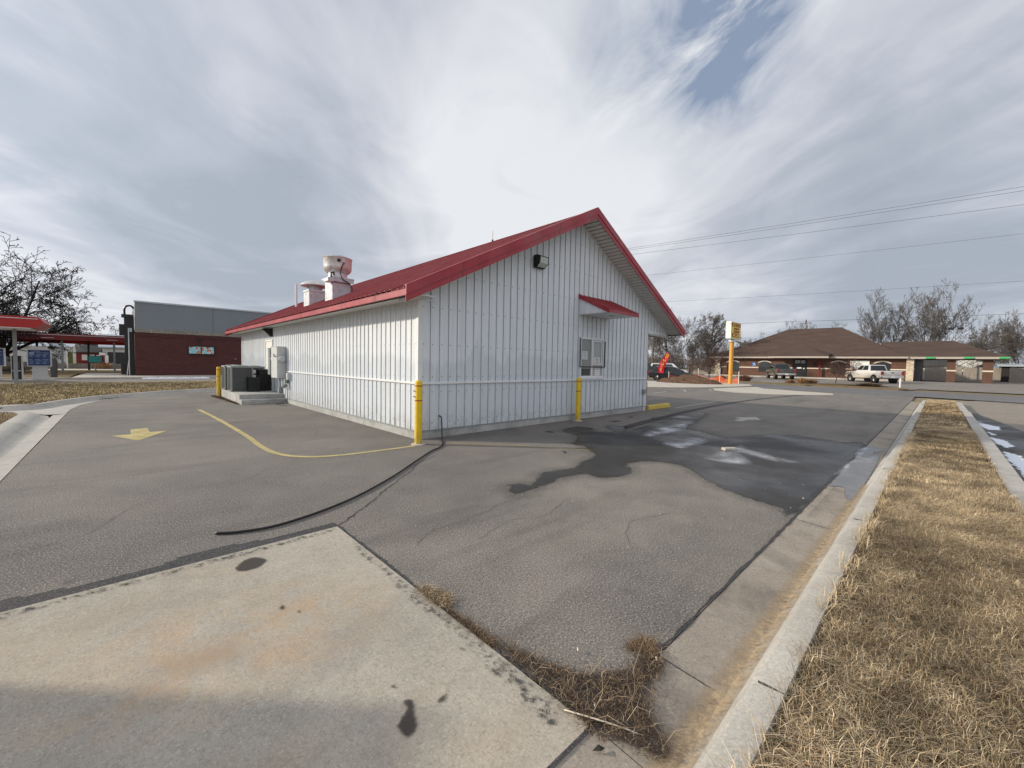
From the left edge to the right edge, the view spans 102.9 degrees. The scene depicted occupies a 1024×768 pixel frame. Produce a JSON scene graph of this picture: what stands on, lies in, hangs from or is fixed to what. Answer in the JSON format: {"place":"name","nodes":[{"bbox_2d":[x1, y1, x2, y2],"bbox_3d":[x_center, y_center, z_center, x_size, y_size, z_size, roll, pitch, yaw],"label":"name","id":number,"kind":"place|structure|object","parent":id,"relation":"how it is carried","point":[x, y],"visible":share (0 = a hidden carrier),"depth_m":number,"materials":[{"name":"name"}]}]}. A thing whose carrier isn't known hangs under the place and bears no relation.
{"place":"outdoors","nodes":[
{"label":"outdoors","id":0,"kind":"place"},
{"bbox_2d":[2,370,120,377],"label":"verge","id":1,"kind":"structure","parent":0,"point":[65,373],"depth_m":36.69,"materials":[{"name":"plant"}]},
{"bbox_2d":[2,356,31,372],"bbox_3d":[-42.604,-1.728,33.131,2.240,1.904,4.865,3,4,38],"label":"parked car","id":2,"kind":"object","parent":1,"relation":"on","point":[8,365],"visible":0.2,"depth_m":33.47,"materials":[{"name":"grey paint"}]},
{"bbox_2d":[49,357,57,376],"bbox_3d":[-30.726,-1.081,27.363,0.380,1.400,0.380,-2,4,-44],"label":"waste bin","id":3,"kind":"object","parent":1,"relation":"on","point":[54,370],"visible":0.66,"depth_m":27.27,"materials":[{"name":"grey metal"}]},
{"bbox_2d":[0,231,118,370],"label":"bare tree","id":4,"kind":"object","parent":1,"relation":"on","point":[11,303],"visible":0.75,"depth_m":38.66,"materials":[{"name":"brown plant"}]},
{"bbox_2d":[17,332,124,371],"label":"canopy","id":5,"kind":"object","parent":1,"relation":"on","point":[92,339],"visible":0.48,"depth_m":40.10,"materials":[{"name":"red metal"}]},
{"bbox_2d":[88,356,102,372],"bbox_3d":[-37.431,-1.751,36.680,0.920,1.570,0.125,-2,4,-44],"label":"info sign","id":6,"kind":"object","parent":1,"relation":"on","point":[95,359],"visible":0.83,"depth_m":36.66,"materials":[{"name":"green metal"}]},
{"bbox_2d":[0,381,221,408],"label":"grass verge","id":7,"kind":"object","parent":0,"point":[74,392],"depth_m":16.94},
{"bbox_2d":[0,378,221,383],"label":"side road","id":8,"kind":"structure","parent":0,"point":[121,380],"depth_m":27.28,"materials":[{"name":"asphalt"}]},
{"bbox_2d":[0,315,50,383],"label":"canopy","id":9,"kind":"object","parent":8,"relation":"on","point":[15,323],"visible":0.97,"depth_m":21.80,"materials":[{"name":"red metal"}]},
{"bbox_2d":[0,379,54,381],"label":"menu island","id":10,"kind":"structure","parent":8,"relation":"on","point":[19,380],"depth_m":24.48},
{"bbox_2d":[0,348,5,379],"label":"menu board","id":11,"kind":"object","parent":10,"relation":"on","point":[2,357],"visible":1,"depth_m":23.93,"materials":[{"name":"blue metal"}]},
{"bbox_2d":[10,356,23,379],"bbox_3d":[-29.672,-0.979,24.479,0.440,1.420,0.370,-2,4,-44],"label":"order kiosk","id":12,"kind":"object","parent":10,"relation":"on","point":[20,369],"visible":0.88,"depth_m":24.42,"materials":[{"name":"black plastic"}]},
{"bbox_2d":[27,346,51,379],"bbox_3d":[-28.966,-1.289,25.049,0.980,2.010,0.450,-2,4,-44],"label":"menu board","id":13,"kind":"object","parent":10,"relation":"on","point":[39,360],"visible":0.99,"depth_m":24.93,"materials":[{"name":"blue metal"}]},
{"bbox_2d":[75,373,221,376],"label":"side pavement","id":14,"kind":"structure","parent":0,"point":[102,375],"depth_m":33.02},
{"bbox_2d":[0,527,587,767],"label":"concrete slab","id":15,"kind":"structure","parent":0,"point":[230,666],"depth_m":2.04,"materials":[{"name":"concrete"}]},
{"bbox_2d":[2,530,330,617],"bbox_3d":[-3.101,1.409,2.472,4.035,0.001,0.135,-2,4,-44],"label":"tar scuff","id":16,"kind":"object","parent":15,"relation":"on","point":[231,556],"visible":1,"depth_m":3.03,"materials":[{"name":"grey"}]},
{"bbox_2d":[236,557,265,570],"bbox_3d":[-2.033,1.395,3.176,0.266,0.001,0.273,-2,4,-44],"label":"oil stain","id":17,"kind":"object","parent":15,"relation":"on","point":[250,563],"visible":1,"depth_m":3.17,"materials":[{"name":"grey"}]},
{"bbox_2d":[398,699,416,735],"bbox_3d":[-0.467,1.491,1.835,0.182,0.001,0.245,-2,4,-44],"label":"oil stain","id":18,"kind":"object","parent":15,"relation":"on","point":[407,725],"visible":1,"depth_m":1.80,"materials":[{"name":"grey"}]},
{"bbox_2d":[357,546,555,726],"bbox_3d":[-0.643,1.444,2.719,0.180,0.001,2.565,-2,4,-44],"label":"tar scuff","id":19,"kind":"object","parent":15,"relation":"on","point":[533,699],"visible":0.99,"depth_m":2.06,"materials":[{"name":"grey"}]},
{"bbox_2d":[547,724,591,767],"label":"pavement crack","id":20,"kind":"object","parent":15,"relation":"on","point":[568,748],"visible":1,"depth_m":1.70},
{"bbox_2d":[0,388,913,690],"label":"asphalt lot","id":21,"kind":"structure","parent":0,"point":[562,576],"depth_m":4.54,"materials":[{"name":"asphalt"}]},
{"bbox_2d":[0,388,221,410],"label":"kerb","id":22,"kind":"structure","parent":21,"relation":"on","point":[45,405],"depth_m":14.43,"materials":[{"name":"concrete"}]},
{"bbox_2d":[114,428,167,440],"bbox_3d":[-7.739,1.035,8.441,0.771,0.001,1.714,0,3,-23],"label":"painted arrow","id":23,"kind":"object","parent":21,"relation":"on","point":[138,435],"visible":1,"depth_m":8.40,"materials":[{"name":"yellow paint"}]},
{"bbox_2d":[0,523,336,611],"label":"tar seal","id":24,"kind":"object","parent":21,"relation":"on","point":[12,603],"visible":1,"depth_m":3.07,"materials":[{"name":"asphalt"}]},
{"bbox_2d":[216,367,220,395],"bbox_3d":[-12.247,-0.089,17.045,0.281,1.260,0.281,-2,4,-44],"label":"bollard","id":25,"kind":"object","parent":21,"relation":"on","point":[218,372],"visible":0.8,"depth_m":16.99,"materials":[{"name":"yellow plastic"}]},
{"bbox_2d":[221,389,286,404],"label":"concrete platform","id":26,"kind":"structure","parent":21,"relation":"on","point":[251,398],"depth_m":14.94,"materials":[{"name":"concrete"}]},
{"bbox_2d":[221,365,230,389],"bbox_3d":[-11.552,-0.294,16.962,0.760,1.025,0.760,-2,4,-44],"label":"air conditioner","id":27,"kind":"object","parent":26,"relation":"on","point":[224,378],"visible":0.37,"depth_m":16.57,"materials":[{"name":"grey metal"}]},
{"bbox_2d":[227,365,253,391],"bbox_3d":[-10.744,-0.238,16.145,0.760,1.025,0.760,-2,4,-44],"label":"air conditioner","id":28,"kind":"object","parent":26,"relation":"on","point":[237,375],"visible":0.78,"depth_m":15.87,"materials":[{"name":"grey metal"}]},
{"bbox_2d":[256,376,270,390],"bbox_3d":[-10.108,-0.033,16.600,0.440,0.595,0.460,-2,4,-44],"label":"crate","id":29,"kind":"object","parent":26,"relation":"on","point":[265,383],"visible":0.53,"depth_m":16.46,"materials":[{"name":"black plastic"}]},
{"bbox_2d":[199,409,413,456],"bbox_3d":[-6.256,1.016,9.425,9.282,0.001,1.908,3,3,32],"label":"painted line","id":30,"kind":"object","parent":21,"relation":"on","point":[258,444],"visible":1,"depth_m":7.55,"materials":[{"name":"yellow paint"}]},
{"bbox_2d":[215,415,442,534],"bbox_3d":[-1.822,1.024,6.162,0.639,0.479,5.221,2,3,12],"label":"hose","id":31,"kind":"object","parent":21,"relation":"on","point":[283,523],"visible":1,"depth_m":4.28,"materials":[{"name":"black rubber"}]},
{"bbox_2d":[411,380,424,445],"bbox_3d":[-1.821,0.558,7.942,0.281,1.260,0.281,-2,4,-44],"label":"bollard","id":32,"kind":"object","parent":21,"relation":"on","point":[418,414],"visible":1,"depth_m":7.88,"materials":[{"name":"yellow plastic"}]},
{"bbox_2d":[410,581,460,610],"bbox_3d":[-0.545,1.426,2.770,0.313,0.053,0.510,-2,4,-44],"label":"dry weed","id":33,"kind":"object","parent":21,"relation":"on","point":[443,597],"visible":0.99,"depth_m":2.76,"materials":[{"name":"brown plant"}]},
{"bbox_2d":[225,207,684,438],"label":"shop building","id":34,"kind":"structure","parent":21,"relation":"on","point":[503,333],"depth_m":10.79,"materials":[{"name":"white"}]},
{"bbox_2d":[265,339,272,390],"bbox_3d":[-10.029,-0.716,16.837,0.112,2.200,1.100,-2,4,-44],"label":"door","id":35,"kind":"structure","parent":34,"relation":"in","point":[268,344],"depth_m":16.97,"materials":[{"name":"white paint"}]},
{"bbox_2d":[267,348,274,391],"bbox_3d":[-9.371,-0.371,15.975,0.257,2.060,0.452,-2,4,-44],"label":"electrical cabinet","id":36,"kind":"object","parent":34,"relation":"attached to","point":[269,363],"visible":0.28,"depth_m":15.87,"materials":[{"name":"grey metal"}]},
{"bbox_2d":[271,346,285,392],"bbox_3d":[-8.719,-0.376,15.199,0.385,2.030,0.932,-2,4,-44],"label":"electrical cabinet","id":37,"kind":"object","parent":34,"relation":"attached to","point":[278,361],"visible":0.94,"depth_m":14.99,"materials":[{"name":"grey metal"}]},
{"bbox_2d":[300,280,324,305],"bbox_3d":[-7.684,-3.426,15.932,1.030,1.190,1.030,-2,4,-44],"label":"roof vent","id":38,"kind":"object","parent":34,"relation":"on","point":[314,293],"visible":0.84,"depth_m":15.66,"materials":[{"name":"metal"}]},
{"bbox_2d":[322,255,353,300],"bbox_3d":[-5.906,-3.478,13.819,0.978,1.670,1.018,-2,4,-44],"label":"exhaust fan","id":39,"kind":"object","parent":34,"relation":"on","point":[338,270],"visible":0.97,"depth_m":13.55,"materials":[{"name":"metal"}]},
{"bbox_2d":[534,254,548,269],"bbox_3d":[0.762,-3.165,10.562,0.360,0.320,0.228,-2,4,-44],"label":"wall lamp","id":40,"kind":"object","parent":34,"relation":"attached to","point":[541,262],"visible":1,"depth_m":10.47,"materials":[{"name":"black plastic"}]},
{"bbox_2d":[578,337,605,380],"bbox_3d":[2.441,-0.758,12.486,1.310,1.290,0.130,-2,4,-44],"label":"service window","id":41,"kind":"structure","parent":34,"relation":"in","point":[591,350],"depth_m":12.45,"materials":[{"name":"metal"}]},
{"bbox_2d":[336,525,588,723],"bbox_3d":[-0.670,1.442,2.890,0.053,0.001,2.960,-2,4,-44],"label":"pavement crack","id":42,"kind":"object","parent":21,"relation":"on","point":[403,576],"visible":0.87,"depth_m":2.39,"materials":[{"name":"concrete"}]},
{"bbox_2d":[573,378,581,420],"bbox_3d":[1.912,0.444,11.764,0.281,1.260,0.281,-2,4,-44],"label":"bollard","id":43,"kind":"object","parent":21,"relation":"on","point":[578,398],"visible":1,"depth_m":11.71,"materials":[{"name":"yellow plastic"}]},
{"bbox_2d":[503,646,669,754],"bbox_3d":[0.470,1.492,2.176,0.860,0.001,1.100,-2,4,-44],"label":"dirt patch","id":44,"kind":"object","parent":21,"relation":"on","point":[629,723],"visible":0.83,"depth_m":1.97,"materials":[{"name":"plant"}]},
{"bbox_2d":[441,604,501,649],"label":"leaf litter","id":45,"kind":"object","parent":44,"relation":"on","point":[472,627],"visible":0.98,"depth_m":2.43,"materials":[{"name":"brown plant"}]},
{"bbox_2d":[492,618,704,762],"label":"dry weeds","id":46,"kind":"object","parent":44,"relation":"on","point":[596,667],"visible":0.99,"depth_m":1.95,"materials":[{"name":"brown plant"}]},
{"bbox_2d":[564,709,642,734],"bbox_3d":[0.430,1.507,1.804,0.405,0.028,0.013,2,3,19],"label":"stick","id":47,"kind":"object","parent":44,"relation":"on","point":[600,720],"visible":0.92,"depth_m":1.82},
{"bbox_2d":[622,631,662,656],"bbox_3d":[0.743,1.474,2.311,0.291,0.048,0.280,2,3,16],"label":"dry weed","id":48,"kind":"object","parent":44,"relation":"on","point":[636,644],"visible":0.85,"depth_m":2.31,"materials":[{"name":"brown plant"}]},
{"bbox_2d":[646,403,669,409],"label":"parking block","id":49,"kind":"structure","parent":21,"relation":"on","point":[658,406],"depth_m":15.62,"materials":[{"name":"yellow paint"}]},
{"bbox_2d":[622,395,799,428],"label":"tyre track","id":50,"kind":"structure","parent":21,"relation":"on","point":[665,416],"depth_m":14.84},
{"bbox_2d":[656,402,909,654],"bbox_3d":[10.828,1.222,11.828,28.901,0.001,0.044,-2,4,-44],"label":"pavement crack","id":51,"kind":"object","parent":21,"relation":"on","point":[691,620],"visible":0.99,"depth_m":3.31,"materials":[{"name":"asphalt"}]},
{"label":"damp patch","id":52,"kind":"structure","parent":21,"relation":"on","visible":0},
{"bbox_2d":[509,413,864,514],"bbox_3d":[4.037,1.231,9.115,11.790,0.001,5.850,-2,4,-44],"label":"wet patch","id":53,"kind":"object","parent":52,"relation":"on","point":[787,472],"visible":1,"depth_m":7.28,"materials":[{"name":"liquid"}]},
{"bbox_2d":[829,445,883,499],"bbox_3d":[5.906,1.376,6.903,5.220,0.032,0.540,-2,4,-44],"label":"wet patch","id":54,"kind":"object","parent":52,"relation":"on","point":[852,477],"visible":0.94,"depth_m":6.40,"materials":[{"name":"liquid"}]},
{"bbox_2d":[0,0,1023,366],"label":"sky","id":55,"kind":"structure","parent":0,"point":[207,153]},
{"bbox_2d":[14,368,1023,767],"bbox_3d":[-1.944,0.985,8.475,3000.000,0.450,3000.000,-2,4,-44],"label":"ground","id":56,"kind":"structure","parent":0,"point":[920,400],"depth_m":23.64,"materials":[{"name":"concrete"}]},
{"bbox_2d":[0,411,48,458],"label":"kerb","id":57,"kind":"structure","parent":56,"relation":"on","point":[18,428],"depth_m":8.50,"materials":[{"name":"concrete"}]},
{"bbox_2d":[0,411,67,480],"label":"gutter","id":58,"kind":"object","parent":56,"relation":"on","point":[12,458],"visible":1,"depth_m":7.14,"materials":[{"name":"concrete"}]},
{"bbox_2d":[24,400,99,414],"bbox_3d":[-26.032,1.039,1.111,34.980,0.001,4.600,-2,4,-44],"label":"gutter","id":59,"kind":"object","parent":56,"relation":"on","point":[58,410],"visible":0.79,"depth_m":11.81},
{"bbox_2d":[2,376,221,379],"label":"kerb","id":60,"kind":"structure","parent":56,"relation":"on","point":[57,378],"depth_m":28.39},
{"bbox_2d":[132,300,271,374],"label":"brick building","id":61,"kind":"structure","parent":56,"relation":"on","point":[174,339],"depth_m":35.07,"materials":[{"name":"brick"}]},
{"bbox_2d":[119,305,134,374],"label":"service pipes","id":62,"kind":"object","parent":61,"relation":"attached to","point":[126,329],"visible":1,"depth_m":32.99,"materials":[{"name":"black plastic"}]},
{"bbox_2d":[553,728,641,767],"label":"concrete slab","id":63,"kind":"object","parent":56,"relation":"on","point":[584,755],"visible":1,"depth_m":1.67,"materials":[{"name":"concrete"}]},
{"bbox_2d":[690,312,742,373],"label":"bare tree","id":64,"kind":"object","parent":56,"relation":"on","point":[705,336],"visible":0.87,"depth_m":67.10,"materials":[{"name":"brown plant"}]},
{"bbox_2d":[604,402,918,767],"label":"gutter","id":65,"kind":"object","parent":56,"relation":"on","point":[708,643],"visible":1,"depth_m":2.61,"materials":[{"name":"concrete"}]},
{"bbox_2d":[652,484,864,767],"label":"sand drift","id":66,"kind":"object","parent":65,"relation":"on","point":[721,697],"visible":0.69,"depth_m":2.10,"materials":[{"name":"sand"}]},
{"bbox_2d":[648,377,908,390],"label":"verge","id":67,"kind":"structure","parent":56,"relation":"on","point":[878,388],"depth_m":35.51,"materials":[{"name":"concrete"}]},
{"bbox_2d":[680,400,926,767],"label":"kerb","id":68,"kind":"structure","parent":56,"relation":"on","point":[730,732],"depth_m":2.15,"materials":[{"name":"concrete"}]},
{"bbox_2d":[662,411,914,693],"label":"kerb joints","id":69,"kind":"object","parent":68,"relation":"on","point":[762,683],"visible":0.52,"depth_m":2.10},
{"bbox_2d":[956,357,1011,379],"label":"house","id":70,"kind":"structure","parent":56,"relation":"on","point":[974,363],"depth_m":64.19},
{"bbox_2d":[962,411,1023,515],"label":"kerb","id":71,"kind":"structure","parent":56,"relation":"on","point":[1011,477],"depth_m":6.65,"materials":[{"name":"concrete"}]},
{"bbox_2d":[647,381,752,388],"bbox_3d":[11.195,-0.125,37.781,12.500,0.255,17.700,-2,4,-44],"label":"island pad","id":72,"kind":"object","parent":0,"point":[652,384],"visible":0.59,"depth_m":33.30,"materials":[{"name":"concrete"}]},
{"bbox_2d":[656,374,721,384],"bbox_3d":[16.149,-0.434,37.578,3.000,0.923,6.200,-2,4,-44],"label":"mulch heap","id":73,"kind":"object","parent":72,"relation":"on","point":[690,379],"visible":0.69,"depth_m":36.99,"materials":[{"name":"soil"}]},
{"bbox_2d":[725,321,740,383],"bbox_3d":[19.559,-2.625,36.258,2.400,5.660,0.560,-2,4,-44],"label":"pole sign","id":74,"kind":"object","parent":72,"relation":"on","point":[733,332],"visible":0.97,"depth_m":35.97,"materials":[{"name":"metal"}]},
{"bbox_2d":[713,387,832,394],"bbox_3d":[17.557,0.452,29.244,6.581,0.100,7.929,1,3,-10],"label":"driveway apron","id":75,"kind":"object","parent":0,"point":[755,390],"visible":1,"depth_m":28.32,"materials":[{"name":"concrete"}]},
{"bbox_2d":[705,374,903,380],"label":"office pavement","id":76,"kind":"structure","parent":0,"point":[799,377],"depth_m":55.04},
{"bbox_2d":[647,378,1023,402],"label":"street","id":77,"kind":"structure","parent":0,"point":[1011,399],"depth_m":28.25,"materials":[{"name":"asphalt"}]},
{"bbox_2d":[652,351,668,380],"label":"feather flag","id":78,"kind":"object","parent":77,"relation":"on","point":[662,364],"visible":0.95,"depth_m":42.83,"materials":[{"name":"red fabric"}]},
{"bbox_2d":[647,366,691,379],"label":"parked car","id":79,"kind":"object","parent":77,"relation":"on","point":[670,370],"visible":0.53,"depth_m":43.36,"materials":[{"name":"black paint"}]},
{"bbox_2d":[648,372,1023,393],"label":"lot","id":80,"kind":"structure","parent":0,"point":[993,387],"depth_m":40.80,"materials":[{"name":"asphalt"}]},
{"bbox_2d":[648,306,715,363],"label":"bare tree","id":81,"kind":"object","parent":80,"relation":"on","point":[659,341],"visible":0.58,"depth_m":68.30,"materials":[{"name":"brown plant"}]},
{"bbox_2d":[663,324,720,372],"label":"bare tree","id":82,"kind":"object","parent":80,"relation":"on","point":[689,350],"visible":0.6,"depth_m":74.70,"materials":[{"name":"brown plant"}]},
{"bbox_2d":[686,349,728,377],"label":"ornamental tree","id":83,"kind":"object","parent":80,"relation":"on","point":[711,363],"visible":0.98,"depth_m":49.89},
{"bbox_2d":[766,364,795,379],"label":"pickup truck","id":84,"kind":"object","parent":80,"relation":"on","point":[776,370],"visible":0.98,"depth_m":50.04,"materials":[{"name":"beige paint"}]},
{"bbox_2d":[821,359,861,382],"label":"ornamental tree","id":85,"kind":"object","parent":80,"relation":"on","point":[840,370],"visible":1,"depth_m":41.89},
{"bbox_2d":[712,327,1010,383],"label":"office building","id":86,"kind":"structure","parent":80,"relation":"on","point":[812,352],"depth_m":56.26,"materials":[{"name":"brown brick"}]},
{"bbox_2d":[845,365,903,382],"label":"pickup truck","id":87,"kind":"object","parent":80,"relation":"on","point":[872,373],"visible":0.91,"depth_m":42.99,"materials":[{"name":"white paint"}]},
{"bbox_2d":[856,289,943,343],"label":"bare tree","id":88,"kind":"object","parent":80,"relation":"on","point":[876,337],"visible":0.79,"depth_m":69.19,"materials":[{"name":"brown plant"}]},
{"bbox_2d":[871,279,984,341],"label":"bare tree","id":89,"kind":"object","parent":80,"relation":"on","point":[937,329],"visible":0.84,"depth_m":65.46,"materials":[{"name":"brown plant"}]},
{"bbox_2d":[913,360,946,379],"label":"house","id":90,"kind":"structure","parent":80,"relation":"on","point":[931,363],"depth_m":61.75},
{"bbox_2d":[924,367,961,380],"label":"board fence","id":91,"kind":"object","parent":80,"relation":"on","point":[942,371],"visible":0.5,"depth_m":60.37,"materials":[{"name":"grey wood"}]},
{"bbox_2d":[963,367,1000,381],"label":"board fence","id":92,"kind":"object","parent":80,"relation":"on","point":[972,374],"visible":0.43,"depth_m":57.75,"materials":[{"name":"brown wood"}]},
{"bbox_2d":[951,314,1020,364],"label":"bare tree","id":93,"kind":"object","parent":80,"relation":"on","point":[981,336],"visible":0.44,"depth_m":61.90,"materials":[{"name":"brown plant"}]},
{"bbox_2d":[969,307,1023,363],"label":"bare tree","id":94,"kind":"object","parent":80,"relation":"on","point":[1015,351],"visible":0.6,"depth_m":58.32,"materials":[{"name":"brown plant"}]},
{"bbox_2d":[985,314,1023,363],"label":"bare tree","id":95,"kind":"object","parent":80,"relation":"on","point":[1013,339],"visible":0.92,"depth_m":56.19,"materials":[{"name":"brown plant"}]},
{"bbox_2d":[995,364,1023,382],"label":"shed","id":96,"kind":"structure","parent":80,"relation":"on","point":[1005,369],"depth_m":55.20,"materials":[{"name":"grey"}]},
{"bbox_2d":[1008,367,1023,382],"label":"board fence","id":97,"kind":"object","parent":80,"relation":"on","point":[1017,372],"visible":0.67,"depth_m":52.65,"materials":[{"name":"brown wood"}]},
{"bbox_2d":[678,432,1023,767],"bbox_3d":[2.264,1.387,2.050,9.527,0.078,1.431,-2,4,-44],"label":"grass","id":98,"kind":"structure","parent":0,"point":[908,493],"depth_m":2.21,"materials":[{"name":"plant"}]},
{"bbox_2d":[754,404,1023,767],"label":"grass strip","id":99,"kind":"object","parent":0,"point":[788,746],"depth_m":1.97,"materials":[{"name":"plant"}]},
{"bbox_2d":[914,399,968,427],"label":"grass","id":100,"kind":"structure","parent":0,"point":[948,411],"depth_m":13.81,"materials":[{"name":"plant"}]},
{"bbox_2d":[887,424,1020,495],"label":"grass","id":101,"kind":"structure","parent":0,"point":[937,441],"depth_m":6.69,"materials":[{"name":"plant"}]},
{"bbox_2d":[960,401,1023,478],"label":"neighbour lot","id":102,"kind":"structure","parent":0,"point":[1010,415],"depth_m":17.32,"materials":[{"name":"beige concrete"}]},
{"bbox_2d":[972,414,1023,480],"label":"wet patch","id":103,"kind":"object","parent":102,"relation":"on","point":[1011,436],"visible":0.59,"depth_m":10.61,"materials":[{"name":"liquid"}]},
{"bbox_2d":[1003,451,1023,476],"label":"snow patch","id":104,"kind":"object","parent":103,"relation":"on","point":[1017,460],"visible":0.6,"depth_m":7.63,"materials":[{"name":"snow"}]},
{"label":"rear field","id":105,"kind":"structure","parent":0,"visible":0},
{"bbox_2d":[6,342,79,362],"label":"storage building","id":106,"kind":"structure","parent":105,"relation":"on","point":[72,357],"depth_m":54.58,"materials":[{"name":"metal"}]},
{"bbox_2d":[76,345,101,363],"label":"storage building","id":107,"kind":"structure","parent":105,"relation":"on","point":[82,354],"depth_m":64.73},
{"bbox_2d":[58,363,120,368],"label":"wall","id":108,"kind":"structure","parent":105,"relation":"on","point":[80,365],"depth_m":51.33,"materials":[{"name":"concrete"}]},
{"bbox_2d":[98,334,124,363],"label":"storage building","id":109,"kind":"structure","parent":105,"relation":"on","point":[119,353],"depth_m":58.37,"materials":[{"name":"metal"}]},
{"bbox_2d":[648,351,1023,375],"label":"thicket","id":110,"kind":"object","parent":105,"relation":"on","point":[676,362],"visible":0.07,"depth_m":91.97,"materials":[{"name":"plant"}]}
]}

